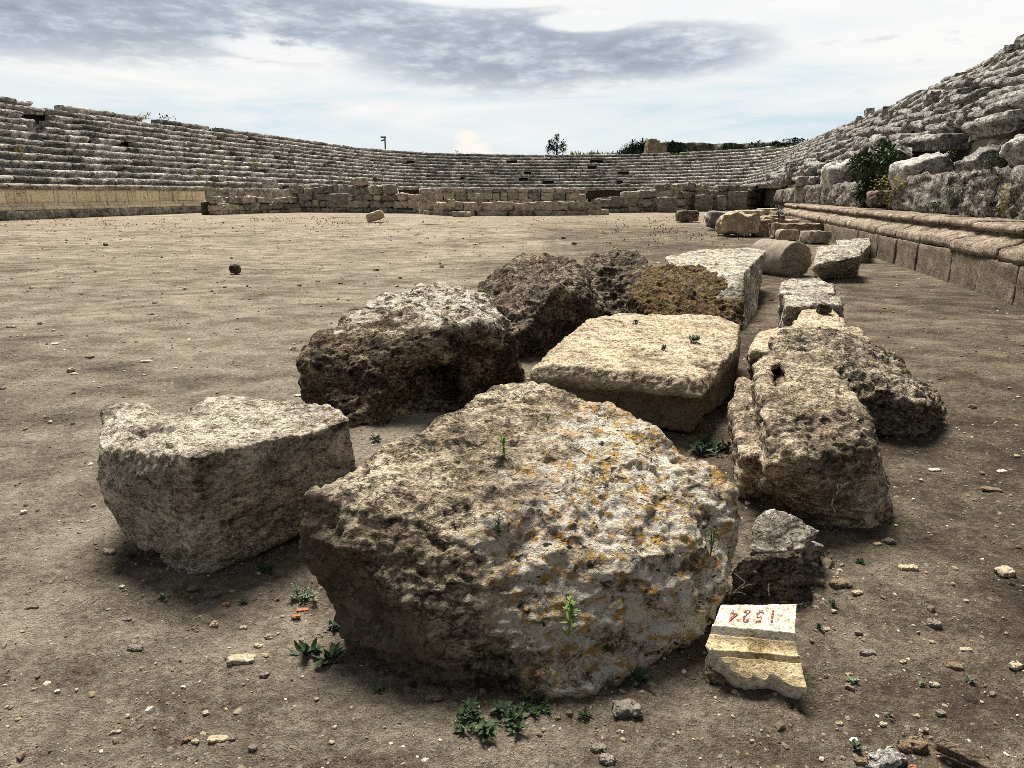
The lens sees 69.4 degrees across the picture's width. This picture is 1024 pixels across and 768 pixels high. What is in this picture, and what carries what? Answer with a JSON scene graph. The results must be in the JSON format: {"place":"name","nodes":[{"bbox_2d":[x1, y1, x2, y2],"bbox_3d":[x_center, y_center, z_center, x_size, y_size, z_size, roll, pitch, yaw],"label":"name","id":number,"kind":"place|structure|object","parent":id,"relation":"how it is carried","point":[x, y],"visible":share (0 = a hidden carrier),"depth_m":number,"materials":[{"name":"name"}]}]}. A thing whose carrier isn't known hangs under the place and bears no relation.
{"place":"outdoors","nodes":[
{"label":"outdoors","id":0,"kind":"place"},
{"bbox_2d":[262,179,276,187],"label":"stone block","id":1,"kind":"structure","parent":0,"point":[272,183],"depth_m":30.85,"materials":[{"name":"white stone"}]},
{"bbox_2d":[1,211,767,247],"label":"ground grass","id":2,"kind":"structure","parent":0,"point":[382,222],"depth_m":32.96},
{"bbox_2d":[419,188,436,205],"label":"stone block","id":3,"kind":"structure","parent":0,"point":[427,196],"depth_m":33.84,"materials":[{"name":"stone"}]},
{"bbox_2d":[0,205,1023,767],"bbox_3d":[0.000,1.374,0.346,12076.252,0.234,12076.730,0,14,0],"label":"ground","id":4,"kind":"structure","parent":0,"point":[306,723],"depth_m":3.17,"materials":[{"name":"soil"}]},
{"bbox_2d":[126,643,142,651],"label":"rock","id":5,"kind":"object","parent":4,"relation":"on","point":[135,647],"visible":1,"depth_m":2.53,"materials":[{"name":"grey stone"}]},
{"bbox_2d":[0,183,289,220],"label":"podium wall","id":6,"kind":"structure","parent":4,"relation":"on","point":[19,201],"depth_m":43.10,"materials":[{"name":"grey stone"}]},
{"bbox_2d":[203,590,218,597],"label":"pebble","id":7,"kind":"object","parent":4,"relation":"on","point":[211,594],"visible":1,"depth_m":2.84,"materials":[{"name":"grey stone"}]},
{"bbox_2d":[207,734,228,742],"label":"rock","id":8,"kind":"object","parent":4,"relation":"on","point":[220,738],"visible":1,"depth_m":2.10,"materials":[{"name":"stone"}]},
{"bbox_2d":[96,395,356,574],"bbox_3d":[-1.345,0.411,3.384,0.980,0.609,0.944,12,19,38],"label":"limestone block","id":9,"kind":"object","parent":4,"relation":"on","point":[211,484],"depth_m":3.04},
{"bbox_2d":[229,264,240,273],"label":"rock","id":10,"kind":"object","parent":4,"relation":"on","point":[234,268],"visible":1,"depth_m":14.13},
{"bbox_2d":[226,653,256,665],"bbox_3d":[-0.892,0.908,2.439,0.099,0.026,0.048,0,14,0],"label":"rock","id":11,"kind":"object","parent":4,"relation":"on","point":[243,658],"visible":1,"depth_m":2.43,"materials":[{"name":"stone"}]},
{"bbox_2d":[201,195,301,214],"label":"rubble wall","id":12,"kind":"structure","parent":4,"relation":"on","point":[218,205],"depth_m":49.08,"materials":[{"name":"beige stone"}]},
{"bbox_2d":[257,561,273,572],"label":"weed","id":13,"kind":"object","parent":4,"relation":"on","point":[266,568],"visible":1,"depth_m":3.05,"materials":[{"name":"green plant"}]},
{"bbox_2d":[286,584,318,603],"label":"weed","id":14,"kind":"object","parent":4,"relation":"on","point":[304,595],"visible":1,"depth_m":2.83,"materials":[{"name":"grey plant"}]},
{"bbox_2d":[288,637,324,656],"bbox_3d":[-0.685,0.882,2.469,0.122,0.058,0.071,9,17,31],"label":"weed","id":15,"kind":"object","parent":4,"relation":"on","point":[305,648],"visible":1,"depth_m":2.48,"materials":[{"name":"green plant"}]},
{"bbox_2d":[313,642,345,667],"bbox_3d":[-0.591,0.900,2.445,0.084,0.050,0.128,4,15,14],"label":"weed","id":16,"kind":"object","parent":4,"relation":"on","point":[333,652],"visible":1,"depth_m":2.45,"materials":[{"name":"green plant"}]},
{"bbox_2d":[289,177,419,213],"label":"rubble wall","id":17,"kind":"structure","parent":4,"relation":"on","point":[366,196],"depth_m":51.67,"materials":[{"name":"beige stone"}]},
{"bbox_2d":[328,193,349,207],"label":"stone block","id":18,"kind":"structure","parent":17,"relation":"attached to","point":[339,200],"depth_m":41.06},
{"bbox_2d":[366,210,384,221],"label":"rock","id":19,"kind":"object","parent":4,"relation":"on","point":[375,215],"visible":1,"depth_m":35.24,"materials":[{"name":"stone"}]},
{"bbox_2d":[0,96,789,201],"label":"seating stand","id":20,"kind":"object","parent":4,"relation":"on","point":[67,145],"visible":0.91,"depth_m":66.36,"materials":[{"name":"stone"}]},
{"bbox_2d":[207,126,796,156],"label":"rim grass","id":21,"kind":"structure","parent":20,"relation":"on","point":[598,153],"depth_m":110.21,"materials":[{"name":"green plant"}]},
{"bbox_2d":[296,281,524,425],"bbox_3d":[-0.770,-0.295,5.993,1.721,0.851,2.312,11,18,36],"label":"limestone block","id":22,"kind":"object","parent":4,"relation":"on","point":[431,347],"depth_m":5.25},
{"bbox_2d":[425,692,443,701],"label":"rock","id":23,"kind":"object","parent":4,"relation":"on","point":[434,696],"visible":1,"depth_m":2.23,"materials":[{"name":"brown stone"}]},
{"bbox_2d":[453,695,529,741],"bbox_3d":[-0.059,0.958,2.138,0.225,0.054,0.187,0,14,0],"label":"weed","id":24,"kind":"object","parent":4,"relation":"on","point":[513,714],"visible":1,"depth_m":2.14,"materials":[{"name":"green plant"}]},
{"bbox_2d":[435,188,587,202],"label":"stepped wall","id":25,"kind":"structure","parent":4,"relation":"on","point":[521,195],"depth_m":54.85,"materials":[{"name":"grey stone"}]},
{"bbox_2d":[418,201,608,215],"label":"stepped wall","id":26,"kind":"structure","parent":4,"relation":"on","point":[543,208],"depth_m":44.52,"materials":[{"name":"beige stone"}]},
{"bbox_2d":[299,381,740,700],"bbox_3d":[0.162,0.541,2.795,1.290,0.730,1.464,8,17,29],"label":"limestone block","id":27,"kind":"object","parent":4,"relation":"on","point":[422,571],"depth_m":2.42,"materials":[{"name":"stone"}]},
{"bbox_2d":[559,592,580,637],"bbox_3d":[0.177,0.706,2.255,0.064,0.147,0.075,7,16,25],"label":"weed","id":28,"kind":"object","parent":27,"relation":"on","point":[570,607],"visible":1,"depth_m":2.25,"materials":[{"name":"green plant"}]},
{"bbox_2d":[703,524,719,555],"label":"weed","id":29,"kind":"object","parent":27,"relation":"on","point":[712,541],"visible":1,"depth_m":2.52,"materials":[{"name":"green plant"}]},
{"bbox_2d":[515,693,551,714],"bbox_3d":[0.058,0.958,2.204,0.120,0.037,0.104,0,14,0],"label":"weed","id":30,"kind":"object","parent":4,"relation":"on","point":[534,709],"visible":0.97,"depth_m":2.20,"materials":[{"name":"green plant"}]},
{"bbox_2d":[477,252,603,358],"bbox_3d":[0.332,-0.869,8.057,1.437,0.953,3.003,0,14,0],"label":"limestone block","id":31,"kind":"object","parent":4,"relation":"on","point":[544,303],"depth_m":7.14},
{"bbox_2d":[590,742,605,752],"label":"pebble","id":32,"kind":"object","parent":4,"relation":"on","point":[599,747],"visible":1,"depth_m":2.03,"materials":[{"name":"grey stone"}]},
{"bbox_2d":[598,753,615,765],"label":"pebble","id":33,"kind":"object","parent":4,"relation":"on","point":[606,759],"visible":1,"depth_m":1.99,"materials":[{"name":"grey stone"}]},
{"bbox_2d":[581,247,652,315],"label":"limestone block","id":34,"kind":"object","parent":4,"relation":"on","point":[615,274],"depth_m":9.78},
{"bbox_2d":[611,698,642,718],"bbox_3d":[0.342,0.964,2.196,0.093,0.052,0.072,0,14,0],"label":"rock","id":35,"kind":"object","parent":4,"relation":"on","point":[626,708],"visible":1,"depth_m":2.18,"materials":[{"name":"grey stone"}]},
{"bbox_2d":[530,313,740,432],"bbox_3d":[1.085,-0.188,5.860,1.351,0.440,2.582,5,15,18],"label":"limestone block","id":36,"kind":"object","parent":4,"relation":"on","point":[680,382],"depth_m":5.00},
{"bbox_2d":[630,666,655,685],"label":"weed","id":37,"kind":"object","parent":4,"relation":"on","point":[639,675],"visible":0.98,"depth_m":2.33,"materials":[{"name":"green plant"}]},
{"bbox_2d":[643,138,666,152],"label":"tower","id":38,"kind":"structure","parent":4,"relation":"on","point":[654,145],"depth_m":161.84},
{"bbox_2d":[657,196,677,212],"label":"stone block","id":39,"kind":"structure","parent":4,"relation":"on","point":[667,204],"depth_m":52.01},
{"bbox_2d":[591,182,765,212],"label":"rubble wall","id":40,"kind":"structure","parent":4,"relation":"on","point":[637,201],"depth_m":53.71,"materials":[{"name":"beige stone"}]},
{"bbox_2d":[716,195,726,210],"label":"stone block","id":41,"kind":"structure","parent":40,"relation":"attached to","point":[721,202],"depth_m":56.67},
{"bbox_2d":[625,263,744,329],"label":"limestone block","id":42,"kind":"object","parent":4,"relation":"on","point":[670,289],"depth_m":8.76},
{"bbox_2d":[675,209,698,221],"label":"stone block","id":43,"kind":"object","parent":4,"relation":"on","point":[682,215],"depth_m":35.11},
{"bbox_2d":[693,194,713,211],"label":"stone block","id":44,"kind":"structure","parent":4,"relation":"on","point":[702,202],"depth_m":54.98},
{"bbox_2d":[688,434,730,453],"bbox_3d":[1.220,0.371,4.449,0.295,0.085,0.330,9,17,32],"label":"weed","id":45,"kind":"object","parent":4,"relation":"on","point":[701,445],"visible":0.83,"depth_m":4.46,"materials":[{"name":"green plant"}]},
{"bbox_2d":[665,247,765,328],"bbox_3d":[2.776,-1.422,10.368,1.379,0.706,4.566,5,15,19],"label":"limestone block","id":46,"kind":"object","parent":4,"relation":"on","point":[739,270],"depth_m":9.90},
{"bbox_2d":[705,666,725,684],"bbox_3d":[0.647,0.923,2.348,0.067,0.052,0.073,3,15,11],"label":"rock","id":47,"kind":"object","parent":4,"relation":"on","point":[712,676],"visible":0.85,"depth_m":2.33,"materials":[{"name":"brown stone"}]},
{"bbox_2d":[705,210,725,228],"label":"stone block","id":48,"kind":"object","parent":4,"relation":"on","point":[712,217],"depth_m":29.00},
{"bbox_2d":[726,191,747,209],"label":"stone block","id":49,"kind":"structure","parent":4,"relation":"on","point":[737,200],"depth_m":58.32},
{"bbox_2d":[715,211,760,235],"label":"stone block","id":50,"kind":"object","parent":4,"relation":"on","point":[741,223],"depth_m":25.28,"materials":[{"name":"stone"}]},
{"bbox_2d":[735,210,764,215],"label":"stone block","id":51,"kind":"object","parent":4,"relation":"on","point":[761,212],"depth_m":41.58,"materials":[{"name":"stone"}]},
{"bbox_2d":[704,604,806,699],"bbox_3d":[0.765,0.845,2.363,0.296,0.215,0.262,3,15,10],"label":"moulded fragment","id":52,"kind":"object","parent":4,"relation":"on","point":[753,647],"visible":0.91,"depth_m":2.31,"materials":[{"name":"stone"}]},
{"bbox_2d":[751,219,773,236],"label":"stone block","id":53,"kind":"object","parent":4,"relation":"on","point":[764,229],"depth_m":25.34,"materials":[{"name":"brown stone"}]},
{"bbox_2d":[730,550,812,604],"bbox_3d":[0.968,0.749,2.783,0.353,0.254,0.087,-3,15,-11],"label":"stone fragment","id":54,"kind":"object","parent":4,"relation":"on","point":[766,578],"visible":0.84,"depth_m":2.75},
{"bbox_2d":[749,509,818,556],"bbox_3d":[1.088,0.588,2.939,0.235,0.170,0.422,8,17,29],"label":"stone fragment","id":55,"kind":"object","parent":54,"relation":"on","point":[773,531],"visible":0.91,"depth_m":2.88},
{"bbox_2d":[760,216,786,222],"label":"stone block","id":56,"kind":"object","parent":4,"relation":"on","point":[774,219],"depth_m":29.26,"materials":[{"name":"stone"}]},
{"bbox_2d":[751,239,811,276],"bbox_3d":[5.130,-2.407,14.179,0.705,0.708,1.058,-4,15,-17],"label":"column drum","id":57,"kind":"object","parent":4,"relation":"on","point":[786,258],"depth_m":13.76,"materials":[{"name":"stone"}]},
{"bbox_2d":[775,229,798,240],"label":"stone block","id":58,"kind":"object","parent":4,"relation":"on","point":[788,235],"depth_m":23.32,"materials":[{"name":"stone"}]},
{"bbox_2d":[768,222,823,237],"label":"stone block","id":59,"kind":"object","parent":4,"relation":"on","point":[799,226],"depth_m":24.22,"materials":[{"name":"brown stone"}]},
{"bbox_2d":[746,325,871,379],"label":"limestone block","id":60,"kind":"object","parent":4,"relation":"on","point":[759,348],"depth_m":5.87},
{"bbox_2d":[727,350,892,527],"bbox_3d":[1.551,0.255,4.079,0.743,0.628,1.794,2,15,9],"label":"limestone block","id":61,"kind":"object","parent":4,"relation":"on","point":[801,431],"depth_m":3.44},
{"bbox_2d":[777,277,843,327],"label":"limestone block","id":62,"kind":"object","parent":4,"relation":"on","point":[796,297],"depth_m":8.15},
{"bbox_2d":[801,541,823,565],"bbox_3d":[1.243,0.696,3.070,0.089,0.144,0.228,5,15,20],"label":"stone fragment","id":63,"kind":"object","parent":4,"relation":"on","point":[814,550],"visible":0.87,"depth_m":2.99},
{"bbox_2d":[799,230,831,243],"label":"stone block","id":64,"kind":"object","parent":4,"relation":"on","point":[813,237],"depth_m":22.09,"materials":[{"name":"stone"}]},
{"bbox_2d":[807,576,824,585],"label":"rock","id":65,"kind":"object","parent":4,"relation":"on","point":[816,581],"visible":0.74,"depth_m":2.89,"materials":[{"name":"brown stone"}]},
{"bbox_2d":[792,308,846,327],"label":"limestone block","id":66,"kind":"object","parent":4,"relation":"on","point":[810,317],"depth_m":7.01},
{"bbox_2d":[816,303,831,313],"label":"stone","id":67,"kind":"object","parent":66,"relation":"on","point":[825,308],"visible":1,"depth_m":7.34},
{"bbox_2d":[811,244,861,279],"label":"limestone block","id":68,"kind":"object","parent":4,"relation":"on","point":[837,261],"depth_m":13.07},
{"bbox_2d":[828,578,852,587],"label":"rock","id":69,"kind":"object","parent":4,"relation":"on","point":[839,583],"visible":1,"depth_m":2.89,"materials":[{"name":"brown stone"}]},
{"bbox_2d":[836,238,870,262],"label":"limestone block","id":70,"kind":"object","parent":4,"relation":"on","point":[864,244],"depth_m":16.75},
{"bbox_2d":[847,738,861,750],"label":"weed","id":71,"kind":"object","parent":4,"relation":"on","point":[855,743],"visible":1,"depth_m":2.08,"materials":[{"name":"green plant"}]},
{"bbox_2d":[768,326,947,436],"bbox_3d":[2.491,-0.026,5.319,1.200,0.625,1.632,0,14,0],"label":"limestone block","id":72,"kind":"object","parent":4,"relation":"on","point":[895,396],"depth_m":4.77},
{"bbox_2d":[854,756,868,765],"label":"pebble","id":73,"kind":"object","parent":4,"relation":"on","point":[860,761],"visible":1,"depth_m":2.01,"materials":[{"name":"brown stone"}]},
{"bbox_2d":[859,648,875,655],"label":"pebble","id":74,"kind":"object","parent":4,"relation":"on","point":[865,652],"visible":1,"depth_m":2.48,"materials":[{"name":"grey stone"}]},
{"bbox_2d":[738,43,1023,208],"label":"ruined stand","id":75,"kind":"object","parent":4,"relation":"on","point":[994,94],"visible":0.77,"depth_m":27.54,"materials":[{"name":"grey stone"}]},
{"bbox_2d":[775,172,793,186],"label":"boulder","id":76,"kind":"object","parent":75,"relation":"on","point":[780,181],"visible":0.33,"depth_m":47.88,"materials":[{"name":"grey stone"}]},
{"bbox_2d":[785,163,797,181],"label":"tumbled block","id":77,"kind":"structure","parent":75,"relation":"on","point":[792,168],"depth_m":45.85,"materials":[{"name":"grey stone"}]},
{"bbox_2d":[852,136,868,149],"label":"tumbled block","id":78,"kind":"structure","parent":75,"relation":"on","point":[858,141],"depth_m":32.69,"materials":[{"name":"grey stone"}]},
{"bbox_2d":[868,136,891,152],"bbox_3d":[13.778,-8.606,27.383,1.143,1.092,0.886,0,14,0],"label":"boulder","id":79,"kind":"object","parent":75,"relation":"on","point":[876,139],"visible":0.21,"depth_m":27.14,"materials":[{"name":"grey stone"}]},
{"bbox_2d":[893,139,913,161],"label":"tumbled block","id":80,"kind":"object","parent":75,"relation":"on","point":[905,149],"depth_m":23.29,"materials":[{"name":"grey stone"}]},
{"bbox_2d":[922,90,941,109],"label":"tumbled block","id":81,"kind":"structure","parent":75,"relation":"on","point":[931,98],"depth_m":30.88,"materials":[{"name":"grey stone"}]},
{"bbox_2d":[930,101,964,118],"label":"tumbled block","id":82,"kind":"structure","parent":75,"relation":"on","point":[958,105],"depth_m":24.56,"materials":[{"name":"grey stone"}]},
{"bbox_2d":[946,109,980,128],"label":"tumbled block","id":83,"kind":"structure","parent":75,"relation":"on","point":[959,117],"depth_m":21.33,"materials":[{"name":"grey stone"}]},
{"bbox_2d":[995,43,1020,64],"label":"tumbled block","id":84,"kind":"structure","parent":75,"relation":"on","point":[1010,48],"depth_m":28.05,"materials":[{"name":"grey stone"}]},
{"bbox_2d":[999,49,1023,61],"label":"boulder","id":85,"kind":"object","parent":75,"relation":"on","point":[1015,53],"visible":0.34,"depth_m":27.73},
{"bbox_2d":[864,746,908,767],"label":"rock","id":86,"kind":"object","parent":4,"relation":"on","point":[890,757],"visible":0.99,"depth_m":2.01,"materials":[{"name":"white stone"}]},
{"bbox_2d":[777,203,1023,307],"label":"podium wall","id":87,"kind":"structure","parent":4,"relation":"on","point":[983,255],"depth_m":13.71,"materials":[{"name":"brown stone"}]},
{"bbox_2d":[843,138,902,207],"bbox_3d":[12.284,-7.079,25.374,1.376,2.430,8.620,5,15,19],"label":"fig bush","id":88,"kind":"object","parent":87,"relation":"on","point":[885,162],"visible":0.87,"depth_m":24.30,"materials":[{"name":"green plant"}]},
{"bbox_2d":[866,194,888,207],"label":"boulder","id":89,"kind":"object","parent":87,"relation":"on","point":[875,201],"visible":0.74,"depth_m":22.16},
{"bbox_2d":[774,165,1023,219],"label":"backing wall","id":90,"kind":"structure","parent":87,"relation":"on","point":[978,195],"depth_m":17.30,"materials":[{"name":"stone"}]},
{"bbox_2d":[808,175,820,184],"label":"boulder","id":91,"kind":"object","parent":90,"relation":"on","point":[813,180],"visible":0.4,"depth_m":36.35,"materials":[{"name":"grey stone"}]},
{"bbox_2d":[820,158,865,189],"bbox_3d":[14.046,-8.868,31.268,1.856,1.347,1.511,0,14,0],"label":"boulder","id":92,"kind":"object","parent":90,"relation":"on","point":[832,173],"visible":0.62,"depth_m":30.76,"materials":[{"name":"white stone"}]},
{"bbox_2d":[864,175,904,196],"bbox_3d":[11.302,-5.952,22.389,0.519,0.738,5.055,3,15,12],"label":"flowering shrub","id":93,"kind":"object","parent":90,"relation":"on","point":[881,189],"visible":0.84,"depth_m":22.33,"materials":[{"name":"green plant"}]},
{"bbox_2d":[888,152,953,187],"bbox_3d":[11.500,-6.017,20.755,1.453,1.003,1.200,0,14,0],"label":"boulder","id":94,"kind":"object","parent":90,"relation":"on","point":[932,164],"visible":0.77,"depth_m":20.32,"materials":[{"name":"white stone"}]},
{"bbox_2d":[938,186,956,210],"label":"weed","id":95,"kind":"object","parent":90,"relation":"on","point":[950,200],"visible":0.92,"depth_m":16.70,"materials":[{"name":"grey plant"}]},
{"bbox_2d":[953,140,1009,173],"bbox_3d":[10.900,-5.146,17.072,1.142,0.872,0.968,0,14,0],"label":"boulder","id":96,"kind":"object","parent":90,"relation":"on","point":[971,162],"visible":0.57,"depth_m":16.73,"materials":[{"name":"grey stone"}]},
{"bbox_2d":[980,152,1004,171],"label":"weed","id":97,"kind":"object","parent":90,"relation":"on","point":[991,165],"visible":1,"depth_m":14.73,"materials":[{"name":"green plant"}]},
{"bbox_2d":[998,186,1009,214],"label":"weed","id":98,"kind":"object","parent":90,"relation":"on","point":[1003,203],"visible":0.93,"depth_m":13.96,"materials":[{"name":"green plant"}]},
{"bbox_2d":[999,134,1023,166],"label":"boulder","id":99,"kind":"object","parent":90,"relation":"on","point":[1012,150],"visible":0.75,"depth_m":14.54,"materials":[{"name":"white stone"}]},
{"bbox_2d":[896,740,913,753],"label":"pebble","id":100,"kind":"object","parent":4,"relation":"on","point":[904,746],"visible":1,"depth_m":2.06,"materials":[{"name":"brown stone"}]},
{"bbox_2d":[898,564,918,570],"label":"rock","id":101,"kind":"object","parent":4,"relation":"on","point":[912,567],"visible":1,"depth_m":3.04,"materials":[{"name":"stone"}]},
{"bbox_2d":[905,734,928,753],"bbox_3d":[1.141,1.016,2.084,0.062,0.039,0.057,0,14,0],"label":"rock","id":102,"kind":"object","parent":4,"relation":"on","point":[919,743],"visible":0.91,"depth_m":2.07,"materials":[{"name":"brown stone"}]},
{"bbox_2d":[926,618,942,628],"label":"pebble","id":103,"kind":"object","parent":4,"relation":"on","point":[934,623],"visible":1,"depth_m":2.64,"materials":[{"name":"grey stone"}]},
{"bbox_2d":[941,661,964,670],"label":"rock","id":104,"kind":"object","parent":4,"relation":"on","point":[957,666],"visible":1,"depth_m":2.44,"materials":[{"name":"brown stone"}]},
{"bbox_2d":[934,736,1000,767],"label":"driftwood","id":105,"kind":"object","parent":4,"relation":"on","point":[946,747],"visible":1,"depth_m":2.00,"materials":[{"name":"brown wood"}]},
{"bbox_2d":[980,486,1001,492],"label":"rock","id":106,"kind":"object","parent":4,"relation":"on","point":[989,488],"visible":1,"depth_m":3.83,"materials":[{"name":"brown stone"}]},
{"bbox_2d":[993,565,1015,577],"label":"rock","id":107,"kind":"object","parent":4,"relation":"on","point":[1002,571],"visible":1,"depth_m":3.04,"materials":[{"name":"stone"}]},
{"bbox_2d":[1008,660,1023,669],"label":"pebble","id":108,"kind":"object","parent":4,"relation":"on","point":[1016,665],"visible":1,"depth_m":2.43,"materials":[{"name":"stone"}]},
{"bbox_2d":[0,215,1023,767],"bbox_3d":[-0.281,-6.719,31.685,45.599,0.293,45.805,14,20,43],"label":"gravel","id":109,"kind":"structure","parent":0,"point":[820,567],"depth_m":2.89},
{"bbox_2d":[0,0,1023,155],"label":"sky","id":110,"kind":"structure","parent":0,"point":[508,77],"materials":[{"name":"white"}]},
{"bbox_2d":[623,142,788,153],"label":"hill","id":111,"kind":"structure","parent":0,"point":[693,146],"depth_m":671.58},
{"bbox_2d":[610,137,808,154],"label":"hill woods","id":112,"kind":"object","parent":111,"relation":"on","point":[643,142],"visible":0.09,"depth_m":669.49,"materials":[{"name":"plant"}]},
{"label":"embankment","id":113,"kind":"structure","parent":0,"visible":0},
{"bbox_2d":[545,134,567,154],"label":"tree","id":114,"kind":"object","parent":113,"relation":"on","point":[551,146],"visible":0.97,"depth_m":113.34,"materials":[{"name":"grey plant"}]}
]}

